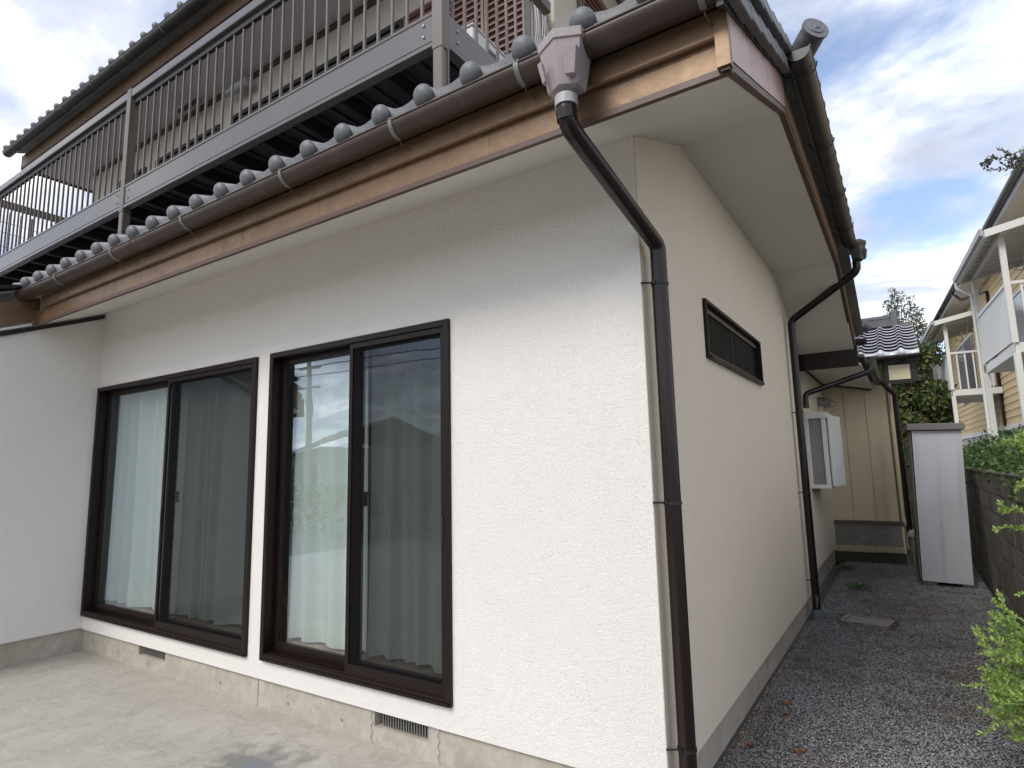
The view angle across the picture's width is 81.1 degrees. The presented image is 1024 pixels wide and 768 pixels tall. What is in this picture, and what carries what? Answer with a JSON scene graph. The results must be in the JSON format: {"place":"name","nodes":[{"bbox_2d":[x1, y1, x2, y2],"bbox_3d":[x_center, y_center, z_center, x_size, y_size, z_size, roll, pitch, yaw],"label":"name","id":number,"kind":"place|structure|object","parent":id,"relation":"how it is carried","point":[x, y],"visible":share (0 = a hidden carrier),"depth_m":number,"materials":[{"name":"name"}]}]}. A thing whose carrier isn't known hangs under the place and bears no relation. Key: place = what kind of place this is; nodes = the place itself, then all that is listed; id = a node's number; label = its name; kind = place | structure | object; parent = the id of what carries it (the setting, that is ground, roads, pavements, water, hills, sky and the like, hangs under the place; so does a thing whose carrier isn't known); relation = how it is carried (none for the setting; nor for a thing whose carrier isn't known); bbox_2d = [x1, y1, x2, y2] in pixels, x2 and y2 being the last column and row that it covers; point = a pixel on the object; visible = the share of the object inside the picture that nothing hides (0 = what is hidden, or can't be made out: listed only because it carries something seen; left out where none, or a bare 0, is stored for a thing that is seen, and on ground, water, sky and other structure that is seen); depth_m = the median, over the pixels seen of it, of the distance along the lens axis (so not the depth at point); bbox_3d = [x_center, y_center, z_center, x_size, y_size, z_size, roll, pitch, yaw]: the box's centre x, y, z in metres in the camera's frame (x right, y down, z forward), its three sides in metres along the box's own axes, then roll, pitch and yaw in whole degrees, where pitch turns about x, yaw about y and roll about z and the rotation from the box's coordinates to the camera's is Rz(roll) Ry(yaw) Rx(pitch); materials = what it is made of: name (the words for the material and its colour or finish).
{"place":"outdoors","nodes":[
{"label":"outdoors","id":0,"kind":"place"},
{"bbox_2d":[0,650,444,767],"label":"concrete slab","id":1,"kind":"structure","parent":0,"point":[80,709],"depth_m":3.73,"materials":[{"name":"grey concrete"}]},
{"bbox_2d":[0,0,1023,487],"label":"sky","id":2,"kind":"structure","parent":0,"point":[917,94],"materials":[{"name":"blue"}]},
{"bbox_2d":[99,518,1022,645],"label":"ground","id":3,"kind":"structure","parent":0,"point":[827,579],"depth_m":8.18,"materials":[{"name":"concrete"}]},
{"bbox_2d":[0,0,880,767],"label":"house","id":4,"kind":"structure","parent":3,"relation":"on","point":[474,414],"depth_m":3.63,"materials":[{"name":"white paint"}]},
{"bbox_2d":[119,167,146,187],"bbox_3d":[-5.816,-2.447,9.144,0.800,1.580,0.090,-7,-10,33],"label":"upper window","id":5,"kind":"structure","parent":4,"relation":"in","point":[139,171],"depth_m":9.11,"materials":[{"name":"black glass"}]},
{"bbox_2d":[80,357,258,656],"bbox_3d":[-2.886,0.965,4.987,2.532,2.100,0.130,-7,-10,33],"label":"sliding window","id":6,"kind":"structure","parent":4,"relation":"in","point":[202,597],"depth_m":4.65,"materials":[{"name":"black metal"}]},
{"bbox_2d":[155,124,219,167],"bbox_3d":[-4.540,-2.543,8.313,1.650,1.680,0.090,-7,-10,33],"label":"upper window","id":7,"kind":"structure","parent":4,"relation":"in","point":[217,128],"depth_m":8.34,"materials":[{"name":"black glass"}]},
{"bbox_2d":[178,97,200,113],"bbox_3d":[-4.352,-3.206,8.015,0.512,1.301,0.040,-7,-10,33],"label":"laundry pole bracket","id":8,"kind":"object","parent":4,"relation":"hanging from","point":[194,102],"visible":0.21,"depth_m":8.08,"materials":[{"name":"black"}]},
{"bbox_2d":[0,0,550,284],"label":"balcony","id":9,"kind":"structure","parent":4,"relation":"attached to","point":[438,46],"depth_m":5.11,"materials":[{"name":"grey metal"}]},
{"bbox_2d":[467,22,505,60],"bbox_3d":[-0.173,-2.308,4.561,0.280,0.345,0.780,-7,-10,33],"label":"air conditioner","id":10,"kind":"object","parent":9,"relation":"on","point":[481,40],"visible":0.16,"depth_m":4.30,"materials":[{"name":"white paint"}]},
{"bbox_2d":[232,18,402,123],"bbox_3d":[-2.345,-2.794,6.895,3.000,1.680,0.090,-7,-10,33],"label":"upper window","id":11,"kind":"structure","parent":4,"relation":"in","point":[385,32],"depth_m":6.81,"materials":[{"name":"black glass"}]},
{"bbox_2d":[259,318,452,707],"bbox_3d":[-1.004,0.746,3.772,1.650,2.097,0.130,-7,-10,33],"label":"sliding window","id":12,"kind":"structure","parent":4,"relation":"in","point":[399,635],"depth_m":3.55,"materials":[{"name":"black metal"}]},
{"bbox_2d":[534,5,545,39],"bbox_3d":[0.165,-2.866,5.058,0.317,1.408,0.124,3,-9,-27],"label":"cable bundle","id":13,"kind":"object","parent":4,"relation":"attached to","point":[543,18],"visible":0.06,"depth_m":5.11,"materials":[{"name":"white plastic"}]},
{"bbox_2d":[702,298,764,385],"bbox_3d":[1.627,-0.256,4.381,0.094,0.373,1.670,-7,-10,33],"label":"slit window","id":14,"kind":"structure","parent":4,"relation":"in","point":[727,344],"depth_m":4.30,"materials":[{"name":"black"}]},
{"bbox_2d":[805,412,845,488],"bbox_3d":[4.238,0.894,8.053,0.354,0.980,0.890,-7,-10,33],"label":"bay window","id":15,"kind":"structure","parent":4,"relation":"in","point":[823,430],"depth_m":7.77,"materials":[{"name":"white paint"}]},
{"bbox_2d":[822,311,920,564],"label":"annex building","id":16,"kind":"structure","parent":3,"relation":"on","point":[871,506],"depth_m":9.34,"materials":[{"name":"brown"}]},
{"bbox_2d":[882,286,933,380],"bbox_3d":[18.171,0.167,27.325,2.752,9.693,1.392,-7,-10,33],"label":"airy tree","id":17,"kind":"object","parent":3,"relation":"on","point":[889,306],"visible":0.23,"depth_m":27.63,"materials":[{"name":"green plant"}]},
{"bbox_2d":[906,468,913,533],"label":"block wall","id":18,"kind":"structure","parent":3,"relation":"on","point":[908,481],"depth_m":10.82,"materials":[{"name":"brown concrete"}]},
{"bbox_2d":[891,340,959,467],"bbox_3d":[13.225,1.260,20.108,3.200,5.709,2.860,-7,-10,33],"label":"broadleaf tree","id":19,"kind":"object","parent":3,"relation":"on","point":[921,402],"visible":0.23,"depth_m":19.42,"materials":[{"name":"green plant"}]},
{"bbox_2d":[913,317,952,408],"bbox_3d":[18.957,0.866,26.655,3.022,8.085,1.410,-7,-10,33],"label":"airy tree","id":20,"kind":"object","parent":3,"relation":"on","point":[923,378],"visible":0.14,"depth_m":26.89,"materials":[{"name":"green plant"}]},
{"bbox_2d":[903,439,991,466],"bbox_3d":[8.833,2.024,11.770,2.565,2.032,1.117,-7,-10,33],"label":"hedge","id":21,"kind":"object","parent":3,"relation":"on","point":[905,447],"visible":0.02,"depth_m":12.10,"materials":[{"name":"green plant"}]},
{"bbox_2d":[920,150,1023,454],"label":"apartment block","id":22,"kind":"structure","parent":3,"relation":"on","point":[976,325],"depth_m":13.90,"materials":[{"name":"yellow"}]},
{"bbox_2d":[955,334,978,405],"bbox_3d":[17.321,-0.454,22.800,0.035,2.280,3.800,-6,-9,29],"label":"window","id":23,"kind":"structure","parent":22,"relation":"in","point":[967,345],"depth_m":22.50,"materials":[{"name":"grey glass"}]},
{"bbox_2d":[1013,284,1023,341],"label":"window","id":24,"kind":"structure","parent":22,"relation":"in","point":[1017,299],"depth_m":15.25,"materials":[{"name":"grey glass"}]},
{"bbox_2d":[962,424,1023,507],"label":"hedge","id":25,"kind":"object","parent":3,"relation":"on","point":[1008,458],"visible":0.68,"depth_m":5.96,"materials":[{"name":"green plant"}]},
{"bbox_2d":[713,548,1023,767],"bbox_3d":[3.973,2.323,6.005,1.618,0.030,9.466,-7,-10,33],"label":"gravel","id":26,"kind":"structure","parent":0,"point":[892,572],"depth_m":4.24,"materials":[{"name":"grey gravel"}]},
{"bbox_2d":[747,741,754,746],"bbox_3d":[1.311,1.979,3.286,0.038,0.022,0.080,1,-12,29],"label":"fallen leaf","id":27,"kind":"object","parent":26,"relation":"on","point":[749,743],"visible":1,"depth_m":3.29,"materials":[{"name":"brown plant"}]},
{"bbox_2d":[719,616,814,767],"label":"edge grit","id":28,"kind":"object","parent":26,"relation":"on","point":[756,706],"visible":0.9,"depth_m":3.90,"materials":[{"name":"gravel"}]},
{"bbox_2d":[790,748,805,753],"bbox_3d":[1.530,1.962,3.202,0.080,0.022,0.038,3,-2,9],"label":"fallen leaf","id":29,"kind":"object","parent":26,"relation":"on","point":[800,750],"visible":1,"depth_m":3.20,"materials":[{"name":"brown plant"}]},
{"bbox_2d":[837,563,856,570],"bbox_3d":[4.783,2.616,8.544,0.264,0.107,0.372,-7,-10,33],"label":"weed","id":30,"kind":"object","parent":26,"relation":"on","point":[848,566],"visible":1,"depth_m":8.53,"materials":[{"name":"green plant"}]},
{"bbox_2d":[846,581,870,590],"bbox_3d":[4.175,2.438,7.192,0.277,0.105,0.348,-7,-10,33],"label":"weed","id":31,"kind":"object","parent":26,"relation":"on","point":[855,587],"visible":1,"depth_m":7.19,"materials":[{"name":"green plant"}]},
{"bbox_2d":[838,613,896,630],"bbox_3d":[3.404,2.276,5.733,0.420,0.032,0.340,-9,-11,43],"label":"drain cover","id":32,"kind":"object","parent":26,"relation":"on","point":[882,623],"visible":0.96,"depth_m":5.70,"materials":[{"name":"grey concrete"}]},
{"bbox_2d":[836,612,900,627],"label":"leaf litter","id":33,"kind":"object","parent":32,"relation":"on","point":[894,626],"visible":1,"depth_m":5.70,"materials":[{"name":"brown plant"}]},
{"bbox_2d":[907,529,916,568],"bbox_3d":[5.893,2.376,8.608,0.319,0.570,0.319,-7,-10,33],"label":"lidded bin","id":34,"kind":"object","parent":26,"relation":"on","point":[910,534],"visible":0.2,"depth_m":8.60,"materials":[{"name":"plastic"}]},
{"bbox_2d":[903,423,977,588],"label":"storage shed","id":35,"kind":"structure","parent":26,"relation":"on","point":[940,510],"depth_m":7.41,"materials":[{"name":"grey metal"}]},
{"bbox_2d":[907,434,917,569],"bbox_3d":[5.445,1.590,8.126,0.012,1.810,0.440,-4,-8,31],"label":"door","id":36,"kind":"structure","parent":35,"relation":"in","point":[907,434],"depth_m":8.19,"materials":[{"name":"grey metal"}]},
{"bbox_2d":[908,432,920,577],"bbox_3d":[5.210,1.541,7.750,0.012,1.810,0.430,-4,-8,31],"label":"door","id":37,"kind":"structure","parent":35,"relation":"in","point":[909,434],"depth_m":7.66,"materials":[{"name":"grey metal"}]},
{"bbox_2d":[956,431,1023,744],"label":"leafy shrub","id":38,"kind":"object","parent":26,"relation":"on","point":[1005,696],"visible":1,"depth_m":2.71,"materials":[{"name":"green plant"}]},
{"bbox_2d":[964,467,1023,633],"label":"block wall","id":39,"kind":"structure","parent":26,"relation":"on","point":[998,559],"depth_m":6.07,"materials":[{"name":"grey concrete"}]},
{"bbox_2d":[979,146,1023,174],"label":"overhanging branch","id":40,"kind":"object","parent":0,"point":[987,162],"visible":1,"depth_m":3.05,"materials":[{"name":"green plant"}]}
]}

